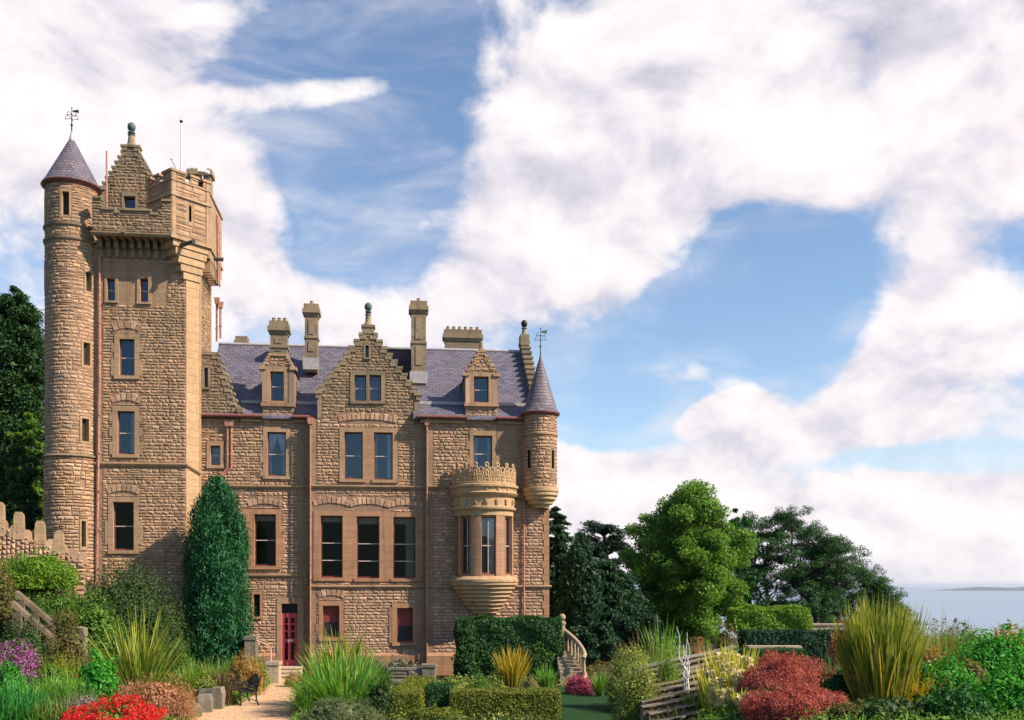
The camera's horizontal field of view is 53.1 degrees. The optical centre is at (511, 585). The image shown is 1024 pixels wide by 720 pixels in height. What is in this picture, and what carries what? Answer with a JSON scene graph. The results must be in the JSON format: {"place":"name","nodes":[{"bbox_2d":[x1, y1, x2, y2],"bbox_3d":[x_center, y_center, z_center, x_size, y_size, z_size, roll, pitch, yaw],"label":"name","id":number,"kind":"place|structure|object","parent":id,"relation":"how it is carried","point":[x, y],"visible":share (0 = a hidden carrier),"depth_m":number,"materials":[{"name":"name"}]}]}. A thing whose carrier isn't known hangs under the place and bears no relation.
{"place":"outdoors","nodes":[
{"label":"outdoors","id":0,"kind":"place"},
{"bbox_2d":[194,678,295,719],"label":"path","id":1,"kind":"structure","parent":0,"point":[259,712],"depth_m":36.55,"materials":[{"name":"gravel"}]},
{"bbox_2d":[229,672,261,705],"bbox_3d":[-9.891,3.833,38.009,0.888,1.140,1.405,0,0,-28],"label":"garden bench","id":2,"kind":"object","parent":1,"relation":"on","point":[254,682],"visible":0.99,"depth_m":37.91,"materials":[{"name":"metal"}]},
{"bbox_2d":[1,569,1004,719],"bbox_3d":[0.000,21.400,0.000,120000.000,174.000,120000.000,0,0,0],"label":"ground","id":3,"kind":"structure","parent":0,"point":[703,649],"depth_m":47.34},
{"bbox_2d":[0,558,16,624],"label":"shrub","id":4,"kind":"object","parent":3,"relation":"on","point":[6,594],"visible":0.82,"depth_m":39.80,"materials":[{"name":"brown plant"}]},
{"bbox_2d":[0,660,31,699],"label":"leafy plant","id":5,"kind":"object","parent":3,"relation":"on","point":[10,670],"visible":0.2,"depth_m":33.93,"materials":[{"name":"green plant"}]},
{"bbox_2d":[0,445,41,530],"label":"tree","id":6,"kind":"object","parent":3,"relation":"on","point":[24,477],"visible":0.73,"depth_m":53.77,"materials":[{"name":"green plant"}]},
{"bbox_2d":[0,285,44,529],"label":"conifer","id":7,"kind":"object","parent":3,"relation":"on","point":[22,380],"visible":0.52,"depth_m":62.92,"materials":[{"name":"green plant"}]},
{"bbox_2d":[0,638,45,688],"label":"heather","id":8,"kind":"object","parent":3,"relation":"on","point":[27,663],"visible":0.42,"depth_m":36.41,"materials":[{"name":"purple plant"}]},
{"bbox_2d":[3,412,44,532],"bbox_3d":[-27.132,-5.120,57.941,2.586,9.313,2.861,0,0,39],"label":"tree","id":9,"kind":"object","parent":3,"relation":"on","point":[26,437],"visible":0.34,"depth_m":57.58,"materials":[{"name":"green plant"}]},
{"bbox_2d":[0,671,58,719],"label":"grass drift","id":10,"kind":"object","parent":3,"relation":"on","point":[14,706],"depth_m":31.17,"materials":[{"name":"plant"}]},
{"bbox_2d":[0,616,65,688],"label":"shrub","id":11,"kind":"object","parent":3,"relation":"on","point":[25,635],"visible":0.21,"depth_m":37.72,"materials":[{"name":"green plant"}]},
{"bbox_2d":[11,601,55,649],"bbox_3d":[-18.045,2.201,38.651,1.570,3.270,0.396,0,0,-29],"label":"stair balustrade","id":12,"kind":"object","parent":3,"relation":"on","point":[19,613],"visible":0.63,"depth_m":38.42,"materials":[{"name":"stone"}]},
{"bbox_2d":[15,591,54,640],"bbox_3d":[-18.225,1.874,39.151,1.361,3.365,0.383,0,0,-23],"label":"stair balustrade","id":13,"kind":"object","parent":3,"relation":"on","point":[24,602],"visible":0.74,"depth_m":39.04,"materials":[{"name":"stone"}]},
{"bbox_2d":[0,546,82,588],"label":"shrub","id":14,"kind":"object","parent":3,"relation":"on","point":[40,572],"visible":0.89,"depth_m":42.09,"materials":[{"name":"green plant"}]},
{"bbox_2d":[0,502,86,599],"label":"garden wall","id":15,"kind":"structure","parent":3,"relation":"on","point":[16,537],"depth_m":44.53,"materials":[{"name":"stone"}]},
{"bbox_2d":[31,654,76,688],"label":"shrub","id":16,"kind":"object","parent":3,"relation":"on","point":[58,670],"visible":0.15,"depth_m":36.27,"materials":[{"name":"green plant"}]},
{"bbox_2d":[21,692,89,719],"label":"grass drift","id":17,"kind":"object","parent":3,"relation":"on","point":[55,712],"depth_m":30.90,"materials":[{"name":"green plant"}]},
{"bbox_2d":[17,663,98,708],"bbox_3d":[-15.274,3.437,34.248,2.884,1.985,2.618,0,0,29],"label":"grass drift","id":18,"kind":"object","parent":3,"relation":"on","point":[63,690],"depth_m":34.04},
{"bbox_2d":[36,584,89,626],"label":"shrub","id":19,"kind":"object","parent":3,"relation":"on","point":[53,604],"visible":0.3,"depth_m":41.28,"materials":[{"name":"green plant"}]},
{"bbox_2d":[44,607,92,669],"bbox_3d":[-17.060,2.393,39.434,2.048,3.134,1.628,0,0,0],"label":"shrub","id":20,"kind":"object","parent":3,"relation":"on","point":[67,635],"visible":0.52,"depth_m":39.15,"materials":[{"name":"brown plant"}]},
{"bbox_2d":[71,587,127,678],"bbox_3d":[-16.839,1.949,41.552,2.863,3.769,2.424,0,0,0],"label":"shrub","id":21,"kind":"object","parent":3,"relation":"on","point":[98,618],"visible":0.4,"depth_m":41.21,"materials":[{"name":"green plant"}]},
{"bbox_2d":[76,646,124,703],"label":"leafy plant","id":22,"kind":"object","parent":3,"relation":"on","point":[98,672],"visible":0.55,"depth_m":35.23,"materials":[{"name":"green plant"}]},
{"bbox_2d":[60,688,167,719],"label":"flower bed","id":23,"kind":"object","parent":3,"relation":"on","point":[122,709],"visible":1,"depth_m":30.26,"materials":[{"name":"red plant"}]},
{"bbox_2d":[71,557,198,679],"bbox_3d":[-16.677,1.352,43.947,6.216,5.126,5.277,0,0,0],"label":"shrub","id":24,"kind":"object","parent":3,"relation":"on","point":[125,595],"visible":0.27,"depth_m":43.33,"materials":[{"name":"green plant"}]},
{"bbox_2d":[80,607,194,691],"bbox_3d":[-13.582,2.390,37.290,4.317,4.081,5.290,0,0,0],"label":"phormium","id":25,"kind":"object","parent":3,"relation":"on","point":[138,662],"visible":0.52,"depth_m":37.17,"materials":[{"name":"plant"}]},
{"bbox_2d":[110,672,201,719],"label":"heather","id":26,"kind":"object","parent":3,"relation":"on","point":[170,698],"visible":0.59,"depth_m":32.81,"materials":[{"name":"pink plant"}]},
{"bbox_2d":[163,652,229,695],"bbox_3d":[-12.567,3.488,40.536,3.158,1.883,3.083,0,0,0],"label":"grass drift","id":27,"kind":"object","parent":3,"relation":"on","point":[192,677],"depth_m":40.12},
{"bbox_2d":[177,474,257,672],"bbox_3d":[-13.546,0.174,47.139,3.702,10.572,3.648,0,0,0],"label":"conifer","id":28,"kind":"object","parent":3,"relation":"on","point":[217,540],"visible":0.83,"depth_m":46.30,"materials":[{"name":"green plant"}]},
{"bbox_2d":[222,648,267,695],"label":"shrub","id":29,"kind":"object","parent":3,"relation":"on","point":[246,667],"depth_m":41.03,"materials":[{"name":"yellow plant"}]},
{"bbox_2d":[0,561,596,719],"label":"ground cover","id":30,"kind":"object","parent":3,"relation":"on","point":[499,716],"visible":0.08,"depth_m":33.27,"materials":[{"name":"green plant"}]},
{"bbox_2d":[40,107,559,675],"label":"castle","id":31,"kind":"structure","parent":3,"relation":"on","point":[396,501],"depth_m":50.04,"materials":[{"name":"stone"}]},
{"bbox_2d":[105,497,141,553],"bbox_3d":[-18.368,-2.849,48.514,1.673,2.681,0.460,0,0,-7],"label":"window","id":32,"kind":"structure","parent":31,"relation":"in","point":[110,524],"depth_m":48.38,"materials":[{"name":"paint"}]},
{"bbox_2d":[109,406,142,457],"bbox_3d":[-18.253,-7.261,48.527,1.509,2.444,0.460,0,0,-6],"label":"window","id":33,"kind":"structure","parent":31,"relation":"in","point":[114,431],"depth_m":48.39,"materials":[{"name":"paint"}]},
{"bbox_2d":[111,333,142,379],"bbox_3d":[-18.213,-10.821,48.532,1.427,2.137,0.460,0,0,-7],"label":"window","id":34,"kind":"structure","parent":31,"relation":"in","point":[116,347],"depth_m":48.39,"materials":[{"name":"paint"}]},
{"bbox_2d":[137,274,151,304],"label":"window","id":35,"kind":"structure","parent":31,"relation":"in","point":[140,277],"depth_m":48.48,"materials":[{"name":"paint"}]},
{"bbox_2d":[206,441,223,468],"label":"window","id":36,"kind":"structure","parent":31,"relation":"in","point":[215,444],"depth_m":49.81,"materials":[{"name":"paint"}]},
{"bbox_2d":[249,509,283,568],"bbox_3d":[-12.091,-2.261,50.236,1.836,2.939,0.460,0,0,-6],"label":"window","id":37,"kind":"structure","parent":31,"relation":"in","point":[261,514],"depth_m":50.12,"materials":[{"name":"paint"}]},
{"bbox_2d":[260,427,292,478],"bbox_3d":[-11.541,-6.483,50.298,1.580,2.554,0.460,0,0,-6],"label":"window","id":38,"kind":"structure","parent":31,"relation":"in","point":[269,437],"depth_m":50.19,"materials":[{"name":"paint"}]},
{"bbox_2d":[266,367,287,402],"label":"window","id":39,"kind":"structure","parent":31,"relation":"in","point":[269,386],"depth_m":50.15,"materials":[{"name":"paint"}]},
{"bbox_2d":[282,614,297,665],"bbox_3d":[-10.922,2.687,50.321,0.781,2.546,0.135,0,0,-6],"label":"door","id":40,"kind":"structure","parent":31,"relation":"in","point":[289,622],"depth_m":50.32,"materials":[{"name":"paint"}]},
{"bbox_2d":[277,598,303,674],"bbox_3d":[-10.895,2.502,50.416,1.301,3.796,0.453,0,0,-7],"label":"doorway","id":41,"kind":"structure","parent":31,"relation":"in","point":[300,601],"depth_m":50.23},
{"bbox_2d":[313,511,344,580],"bbox_3d":[-8.933,-1.941,50.143,1.519,3.428,0.460,0,0,-6],"label":"window","id":42,"kind":"structure","parent":31,"relation":"in","point":[319,516],"depth_m":49.94,"materials":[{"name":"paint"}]},
{"bbox_2d":[316,601,345,640],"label":"window","id":43,"kind":"structure","parent":31,"relation":"in","point":[330,612],"depth_m":50.04,"materials":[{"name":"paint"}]},
{"bbox_2d":[339,427,364,481],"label":"window","id":44,"kind":"structure","parent":31,"relation":"in","point":[343,431],"depth_m":50.09,"materials":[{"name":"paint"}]},
{"bbox_2d":[350,371,367,403],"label":"window","id":45,"kind":"structure","parent":31,"relation":"in","point":[353,374],"depth_m":50.11,"materials":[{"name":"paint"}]},
{"bbox_2d":[354,511,381,581],"bbox_3d":[-7.074,-1.913,50.355,1.343,3.440,0.460,0,0,-6],"label":"window","id":46,"kind":"structure","parent":31,"relation":"in","point":[360,517],"depth_m":50.23,"materials":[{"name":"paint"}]},
{"bbox_2d":[368,371,384,403],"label":"window","id":47,"kind":"structure","parent":31,"relation":"in","point":[381,374],"depth_m":50.26,"materials":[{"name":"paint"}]},
{"bbox_2d":[372,427,397,482],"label":"window","id":48,"kind":"structure","parent":31,"relation":"in","point":[392,433],"depth_m":50.33,"materials":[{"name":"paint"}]},
{"bbox_2d":[389,603,420,645],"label":"window","id":49,"kind":"structure","parent":31,"relation":"in","point":[404,618],"depth_m":50.44,"materials":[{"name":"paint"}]},
{"bbox_2d":[391,512,422,581],"bbox_3d":[-5.193,-1.903,50.569,1.554,3.416,0.460,0,0,-7],"label":"window","id":50,"kind":"structure","parent":31,"relation":"in","point":[407,518],"depth_m":50.48,"materials":[{"name":"paint"}]},
{"bbox_2d":[461,515,470,575],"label":"oriel window","id":51,"kind":"structure","parent":31,"relation":"in","point":[466,573],"depth_m":49.65,"materials":[{"name":"paint"}]},
{"bbox_2d":[470,372,491,402],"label":"window","id":52,"kind":"structure","parent":31,"relation":"in","point":[473,375],"depth_m":50.53,"materials":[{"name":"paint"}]},
{"bbox_2d":[467,430,498,473],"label":"window","id":53,"kind":"structure","parent":31,"relation":"in","point":[472,443],"depth_m":50.58,"materials":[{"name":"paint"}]},
{"bbox_2d":[481,515,495,575],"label":"oriel window","id":54,"kind":"structure","parent":31,"relation":"in","point":[491,518],"depth_m":49.44,"materials":[{"name":"paint"}]},
{"bbox_2d":[281,679,325,717],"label":"ornamental grass","id":55,"kind":"object","parent":3,"relation":"on","point":[303,705],"depth_m":34.05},
{"bbox_2d":[263,641,409,716],"bbox_3d":[-5.817,3.641,35.128,5.540,3.788,5.695,0,0,-38],"label":"phormium","id":56,"kind":"object","parent":3,"relation":"on","point":[356,688],"visible":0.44,"depth_m":34.51,"materials":[{"name":"plant"}]},
{"bbox_2d":[295,692,384,719],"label":"lavender","id":57,"kind":"object","parent":3,"relation":"on","point":[334,709],"visible":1,"depth_m":31.58,"materials":[{"name":"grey plant"}]},
{"bbox_2d":[297,623,383,687],"bbox_3d":[-6.450,2.845,36.966,3.454,3.170,3.908,0,0,11],"label":"phormium","id":58,"kind":"object","parent":3,"relation":"on","point":[356,649],"visible":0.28,"depth_m":36.90,"materials":[{"name":"plant"}]},
{"bbox_2d":[362,674,396,719],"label":"shrub","id":59,"kind":"object","parent":3,"relation":"on","point":[379,697],"visible":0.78,"depth_m":33.38,"materials":[{"name":"green plant"}]},
{"bbox_2d":[389,675,435,719],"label":"box hedge","id":60,"kind":"object","parent":3,"relation":"on","point":[408,697],"visible":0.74,"depth_m":33.58,"materials":[{"name":"green plant"}]},
{"bbox_2d":[388,663,436,687],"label":"wall","id":61,"kind":"structure","parent":3,"relation":"on","point":[425,670],"depth_m":42.95,"materials":[{"name":"stone"}]},
{"bbox_2d":[295,676,544,719],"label":"ground cover","id":62,"kind":"object","parent":3,"relation":"on","point":[437,718],"visible":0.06,"depth_m":32.84,"materials":[{"name":"green plant"}]},
{"bbox_2d":[406,703,464,719],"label":"shrub","id":63,"kind":"object","parent":3,"relation":"on","point":[433,712],"visible":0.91,"depth_m":32.69,"materials":[{"name":"green plant"}]},
{"bbox_2d":[425,682,453,708],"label":"box hedge","id":64,"kind":"object","parent":3,"relation":"on","point":[438,693],"visible":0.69,"depth_m":34.67,"materials":[{"name":"green plant"}]},
{"bbox_2d":[451,618,483,680],"bbox_3d":[-2.091,2.958,47.408,1.590,2.944,1.124,0,0,0],"label":"ivy growth","id":65,"kind":"object","parent":3,"relation":"on","point":[466,655],"visible":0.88,"depth_m":47.19,"materials":[{"name":"green plant"}]},
{"bbox_2d":[448,687,561,719],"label":"box hedge","id":66,"kind":"object","parent":3,"relation":"on","point":[545,702],"visible":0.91,"depth_m":33.43,"materials":[{"name":"green plant"}]},
{"bbox_2d":[453,614,564,679],"bbox_3d":[-0.153,2.929,48.247,5.326,3.187,1.812,0,0,0],"label":"ivy hedge","id":67,"kind":"object","parent":3,"relation":"on","point":[494,634],"visible":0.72,"depth_m":47.58,"materials":[{"name":"green plant"}]},
{"bbox_2d":[490,643,533,689],"bbox_3d":[0.043,3.322,41.595,1.923,2.217,2.241,0,0,0],"label":"phormium","id":68,"kind":"object","parent":3,"relation":"on","point":[512,669],"visible":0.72,"depth_m":41.30,"materials":[{"name":"plant"}]},
{"bbox_2d":[549,506,573,617],"bbox_3d":[2.560,0.068,61.021,4.979,9.652,4.709,0,0,0],"label":"yew tree","id":69,"kind":"object","parent":3,"relation":"on","point":[558,541],"visible":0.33,"depth_m":60.46,"materials":[{"name":"green plant"}]},
{"bbox_2d":[557,614,586,684],"bbox_3d":[2.704,2.911,46.741,1.292,3.178,3.279,0,0,0],"label":"curved stair","id":70,"kind":"object","parent":3,"relation":"on","point":[570,662],"visible":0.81,"depth_m":47.02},
{"bbox_2d":[554,531,606,663],"bbox_3d":[3.873,1.083,57.995,3.007,8.376,3.068,0,0,0],"label":"cypress","id":71,"kind":"object","parent":3,"relation":"on","point":[581,594],"visible":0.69,"depth_m":57.38,"materials":[{"name":"green plant"}]},
{"bbox_2d":[565,613,623,669],"bbox_3d":[4.085,3.068,52.921,2.943,3.330,2.685,0,0,27],"label":"evergreen","id":72,"kind":"object","parent":3,"relation":"on","point":[584,633],"visible":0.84,"depth_m":52.62,"materials":[{"name":"green plant"}]},
{"bbox_2d":[567,520,648,593],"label":"cedar","id":73,"kind":"object","parent":3,"relation":"on","point":[609,545],"visible":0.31,"depth_m":73.48,"materials":[{"name":"green plant"}]},
{"bbox_2d":[584,552,636,656],"bbox_3d":[5.467,1.602,63.006,5.601,7.391,5.414,0,0,0],"label":"yew tree","id":74,"kind":"object","parent":3,"relation":"on","point":[613,596],"visible":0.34,"depth_m":62.29,"materials":[{"name":"green plant"}]},
{"bbox_2d":[609,606,662,657],"bbox_3d":[6.806,2.932,58.078,3.663,3.614,3.049,0,0,39],"label":"evergreen","id":75,"kind":"object","parent":3,"relation":"on","point":[625,627],"visible":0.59,"depth_m":57.15,"materials":[{"name":"green plant"}]},
{"bbox_2d":[612,569,666,646],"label":"yew tree","id":76,"kind":"object","parent":3,"relation":"on","point":[630,582],"visible":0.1,"depth_m":65.26,"materials":[{"name":"green plant"}]},
{"bbox_2d":[632,615,695,658],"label":"ornamental grass","id":77,"kind":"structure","parent":3,"relation":"on","point":[658,644],"depth_m":41.54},
{"bbox_2d":[655,648,683,683],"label":"shrub","id":78,"kind":"object","parent":3,"relation":"on","point":[667,666],"visible":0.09,"depth_m":29.63,"materials":[{"name":"green plant"}]},
{"bbox_2d":[633,645,737,719],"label":"stone ledges","id":79,"kind":"object","parent":3,"relation":"on","point":[669,694],"visible":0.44,"depth_m":28.36,"materials":[{"name":"stone"}]},
{"bbox_2d":[617,478,759,644],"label":"leafy tree","id":80,"kind":"object","parent":3,"relation":"on","point":[686,564],"visible":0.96,"depth_m":75.71,"materials":[{"name":"green plant"}]},
{"bbox_2d":[711,622,738,649],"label":"shrub","id":81,"kind":"object","parent":3,"relation":"on","point":[726,639],"visible":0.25,"depth_m":49.91,"materials":[{"name":"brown plant"}]},
{"bbox_2d":[722,658,751,693],"bbox_3d":[5.646,2.386,25.507,0.666,1.201,0.864,0,0,-9],"label":"flower spike","id":82,"kind":"object","parent":3,"relation":"on","point":[737,674],"visible":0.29,"depth_m":25.23,"materials":[{"name":"beige plant"}]},
{"bbox_2d":[720,508,760,634],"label":"leafy tree","id":83,"kind":"object","parent":3,"relation":"on","point":[751,583],"visible":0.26,"depth_m":91.46,"materials":[{"name":"green plant"}]},
{"bbox_2d":[723,604,813,631],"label":"box hedge","id":84,"kind":"object","parent":3,"relation":"on","point":[773,617],"visible":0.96,"depth_m":56.00,"materials":[{"name":"green plant"}]},
{"bbox_2d":[737,647,808,669],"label":"hedge","id":85,"kind":"object","parent":3,"relation":"on","point":[783,650],"visible":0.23,"depth_m":45.04,"materials":[{"name":"plant"}]},
{"bbox_2d":[735,648,835,692],"bbox_3d":[6.681,2.188,24.877,2.596,1.327,3.285,0,0,0],"label":"barberry shrub","id":86,"kind":"object","parent":3,"relation":"on","point":[770,670],"visible":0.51,"depth_m":24.26,"materials":[{"name":"red plant"}]},
{"bbox_2d":[737,628,847,668],"bbox_3d":[14.061,3.328,50.744,5.583,2.367,1.748,0,0,0],"label":"yew hedge","id":87,"kind":"object","parent":3,"relation":"on","point":[812,642],"visible":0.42,"depth_m":50.03,"materials":[{"name":"green plant"}]},
{"bbox_2d":[738,674,849,719],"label":"barberry shrub","id":88,"kind":"object","parent":3,"relation":"on","point":[785,700],"visible":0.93,"depth_m":20.43,"materials":[{"name":"red plant"}]},
{"bbox_2d":[729,504,875,630],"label":"pine tree","id":89,"kind":"object","parent":3,"relation":"on","point":[823,554],"visible":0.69,"depth_m":102.96,"materials":[{"name":"green plant"}]},
{"bbox_2d":[816,666,851,701],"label":"leafy plant","id":90,"kind":"object","parent":3,"relation":"on","point":[836,681],"visible":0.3,"depth_m":22.10,"materials":[{"name":"green plant"}]},
{"bbox_2d":[828,695,865,719],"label":"shrub","id":91,"kind":"object","parent":3,"relation":"on","point":[838,710],"visible":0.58,"depth_m":19.82,"materials":[{"name":"green plant"}]},
{"bbox_2d":[811,545,920,626],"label":"pine tree","id":92,"kind":"object","parent":3,"relation":"on","point":[871,582],"visible":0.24,"depth_m":107.78,"materials":[{"name":"green plant"}]},
{"bbox_2d":[712,688,1023,719],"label":"ground cover","id":93,"kind":"object","parent":3,"relation":"on","point":[825,716],"visible":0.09,"depth_m":19.37,"materials":[{"name":"green plant"}]},
{"bbox_2d":[699,672,728,715],"bbox_3d":[5.131,2.677,25.908,0.754,1.227,0.850,0,0,0],"label":"flower spike","id":94,"kind":"object","parent":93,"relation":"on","point":[709,692],"visible":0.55,"depth_m":25.66,"materials":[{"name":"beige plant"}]},
{"bbox_2d":[826,585,938,700],"bbox_3d":[7.845,1.357,21.622,2.414,2.745,2.121,0,0,0],"label":"phormium","id":95,"kind":"object","parent":3,"relation":"on","point":[881,654],"visible":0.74,"depth_m":21.11,"materials":[{"name":"plant"}]},
{"bbox_2d":[850,692,929,719],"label":"shrub","id":96,"kind":"object","parent":3,"relation":"on","point":[878,706],"visible":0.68,"depth_m":19.69,"materials":[{"name":"green plant"}]},
{"bbox_2d":[890,660,960,701],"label":"ornamental grass","id":97,"kind":"object","parent":3,"relation":"on","point":[915,689],"depth_m":21.05,"materials":[{"name":"green plant"}]},
{"bbox_2d":[903,612,988,662],"bbox_3d":[10.843,1.778,25.979,3.286,2.812,2.944,0,0,-23],"label":"grass drift","id":98,"kind":"object","parent":3,"relation":"on","point":[947,642],"depth_m":25.66,"materials":[{"name":"plant"}]},
{"bbox_2d":[916,647,981,698],"bbox_3d":[9.080,1.995,21.612,1.802,1.470,1.496,0,0,0],"label":"leafy plant","id":99,"kind":"object","parent":3,"relation":"on","point":[945,669],"visible":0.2,"depth_m":21.39,"materials":[{"name":"green plant"}]},
{"bbox_2d":[913,674,1000,719],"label":"leafy plant","id":100,"kind":"object","parent":3,"relation":"on","point":[945,702],"visible":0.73,"depth_m":19.67,"materials":[{"name":"green plant"}]},
{"bbox_2d":[954,652,990,682],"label":"leafy plant","id":101,"kind":"object","parent":3,"relation":"on","point":[977,669],"visible":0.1,"depth_m":22.19,"materials":[{"name":"brown plant"}]},
{"bbox_2d":[938,618,1023,680],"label":"leafy plant","id":102,"kind":"object","parent":3,"relation":"on","point":[985,653],"visible":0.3,"depth_m":23.60,"materials":[{"name":"green plant"}]},
{"bbox_2d":[970,657,1023,719],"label":"leafy plant","id":103,"kind":"object","parent":3,"relation":"on","point":[1002,690],"visible":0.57,"depth_m":20.32,"materials":[{"name":"green plant"}]},
{"bbox_2d":[0,0,1023,586],"label":"sky","id":104,"kind":"structure","parent":0,"point":[767,253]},
{"bbox_2d":[551,687,732,719],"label":"lawn","id":105,"kind":"structure","parent":0,"point":[593,706],"depth_m":36.78,"materials":[{"name":"plant"}]},
{"bbox_2d":[563,669,593,694],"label":"shrub","id":106,"kind":"object","parent":105,"relation":"on","point":[578,684],"visible":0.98,"depth_m":41.26,"materials":[{"name":"pink plant"}]},
{"bbox_2d":[604,641,646,707],"bbox_3d":[4.242,3.196,36.545,1.951,2.469,1.735,0,0,0],"label":"shrub","id":107,"kind":"object","parent":105,"relation":"on","point":[611,698],"visible":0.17,"depth_m":36.34,"materials":[{"name":"green plant"}]},
{"bbox_2d":[609,653,664,719],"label":"shrub","id":108,"kind":"object","parent":105,"relation":"on","point":[629,709],"visible":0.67,"depth_m":28.35,"materials":[{"name":"green plant"}]},
{"bbox_2d":[692,657,717,715],"bbox_3d":[5.244,2.635,27.140,0.926,1.620,0.857,0,0,29],"label":"flower spike","id":109,"kind":"object","parent":105,"relation":"on","point":[705,673],"visible":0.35,"depth_m":27.06,"materials":[{"name":"beige plant"}]},
{"bbox_2d":[636,587,1023,637],"bbox_3d":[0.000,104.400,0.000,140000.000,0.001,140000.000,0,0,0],"label":"sea","id":110,"kind":"structure","parent":0,"point":[992,610],"depth_m":5103.96,"materials":[{"name":"liquid"}]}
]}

